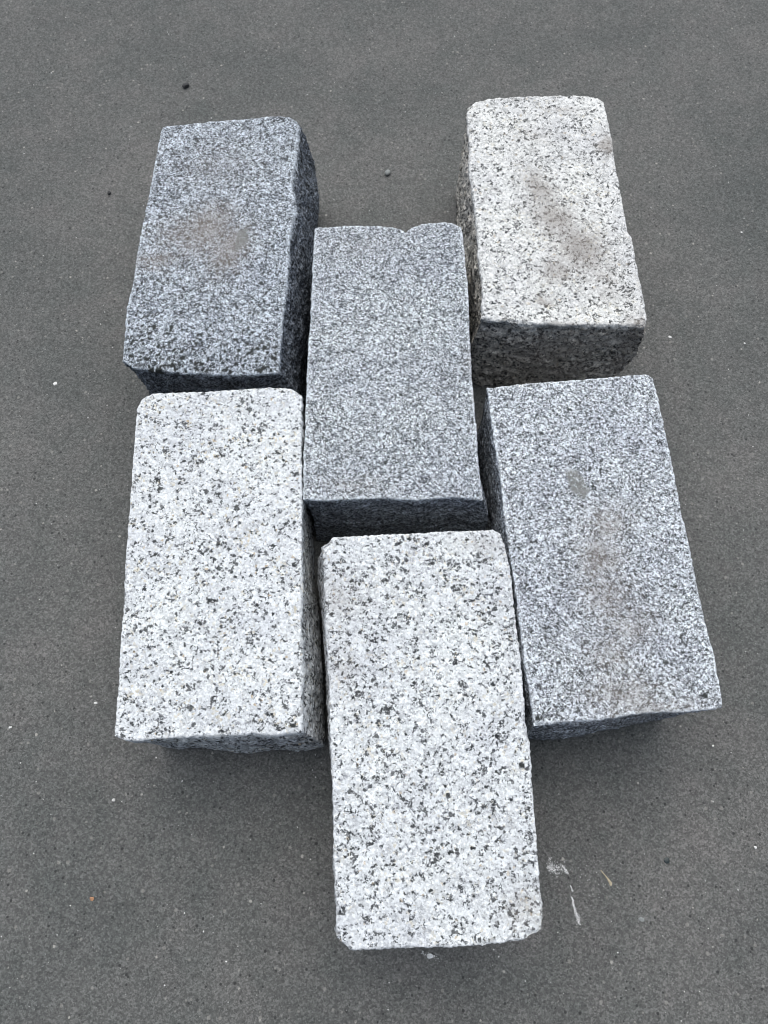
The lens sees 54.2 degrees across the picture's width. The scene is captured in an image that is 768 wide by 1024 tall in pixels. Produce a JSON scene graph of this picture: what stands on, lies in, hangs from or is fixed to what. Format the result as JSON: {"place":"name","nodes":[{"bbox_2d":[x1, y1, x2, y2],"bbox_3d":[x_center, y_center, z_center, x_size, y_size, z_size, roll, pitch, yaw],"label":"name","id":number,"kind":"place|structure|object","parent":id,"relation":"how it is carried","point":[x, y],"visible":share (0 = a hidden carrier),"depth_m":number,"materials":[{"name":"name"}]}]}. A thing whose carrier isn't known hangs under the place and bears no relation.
{"place":"outdoors","nodes":[
{"label":"outdoors","id":0,"kind":"place"},
{"bbox_2d":[0,0,767,1023],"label":"ground","id":1,"kind":"structure","parent":0,"point":[232,850],"depth_m":0.51,"materials":[{"name":"grey asphalt"}]},
{"bbox_2d":[182,83,188,87],"bbox_3d":[-0.172,-0.369,0.649,0.006,0.003,0.005,-18,71,-7],"label":"dark pebble","id":2,"kind":"object","parent":1,"relation":"on","point":[185,85],"visible":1,"depth_m":0.65,"materials":[{"name":"black stone"}]},
{"bbox_2d":[115,387,324,752],"bbox_3d":[-0.092,0.038,0.459,0.107,0.080,0.212,-3,70,-1],"label":"granite sett","id":3,"kind":"object","parent":1,"relation":"on","point":[220,646],"visible":0.96,"depth_m":0.42,"materials":[{"name":"white stone"}]},
{"bbox_2d":[123,116,319,402],"bbox_3d":[-0.106,-0.171,0.535,0.115,0.080,0.210,1,70,0],"label":"granite sett","id":4,"kind":"object","parent":1,"relation":"on","point":[220,297],"visible":0.93,"depth_m":0.49,"materials":[{"name":"grey stone"}]},
{"bbox_2d":[1,0,761,1021],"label":"pale grit","id":5,"kind":"object","parent":1,"relation":"on","point":[685,504],"visible":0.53,"depth_m":0.54,"materials":[{"name":"white stone"}]},
{"bbox_2d":[15,0,758,1015],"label":"dark grit scatter","id":6,"kind":"object","parent":1,"relation":"on","point":[329,202],"visible":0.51,"depth_m":0.56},
{"bbox_2d":[303,222,487,541],"bbox_3d":[0.007,-0.086,0.505,0.118,0.080,0.203,1,70,0],"label":"granite sett","id":7,"kind":"object","parent":1,"relation":"on","point":[390,444],"visible":0.98,"depth_m":0.46,"materials":[{"name":"grey grey granite"}]},
{"bbox_2d":[317,529,542,949],"bbox_3d":[0.018,0.122,0.429,0.119,0.080,0.212,1,70,0],"label":"granite sett","id":8,"kind":"object","parent":1,"relation":"on","point":[434,832],"visible":1,"depth_m":0.39,"materials":[{"name":"white stone"}]},
{"bbox_2d":[421,857,611,958],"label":"stone dust","id":9,"kind":"object","parent":1,"relation":"on","point":[573,904],"visible":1,"depth_m":0.44,"materials":[{"name":"grey stone"}]},
{"bbox_2d":[455,95,646,386],"bbox_3d":[0.114,-0.195,0.545,0.118,0.080,0.199,1,70,0],"label":"granite sett","id":10,"kind":"object","parent":1,"relation":"on","point":[555,294],"visible":0.95,"depth_m":0.51,"materials":[{"name":"grey stone"}]},
{"bbox_2d":[477,375,721,739],"bbox_3d":[0.122,0.029,0.463,0.106,0.080,0.209,-4,70,-2],"label":"granite sett","id":11,"kind":"object","parent":1,"relation":"on","point":[585,520],"visible":0.9,"depth_m":0.42,"materials":[{"name":"grey stone"}]},
{"bbox_2d":[600,870,611,885],"bbox_3d":[0.130,0.214,0.438,0.006,0.001,0.008,1,70,0],"label":"straw sliver","id":12,"kind":"object","parent":1,"relation":"on","point":[609,881],"visible":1,"depth_m":0.44,"materials":[{"name":"beige plant"}]}
]}

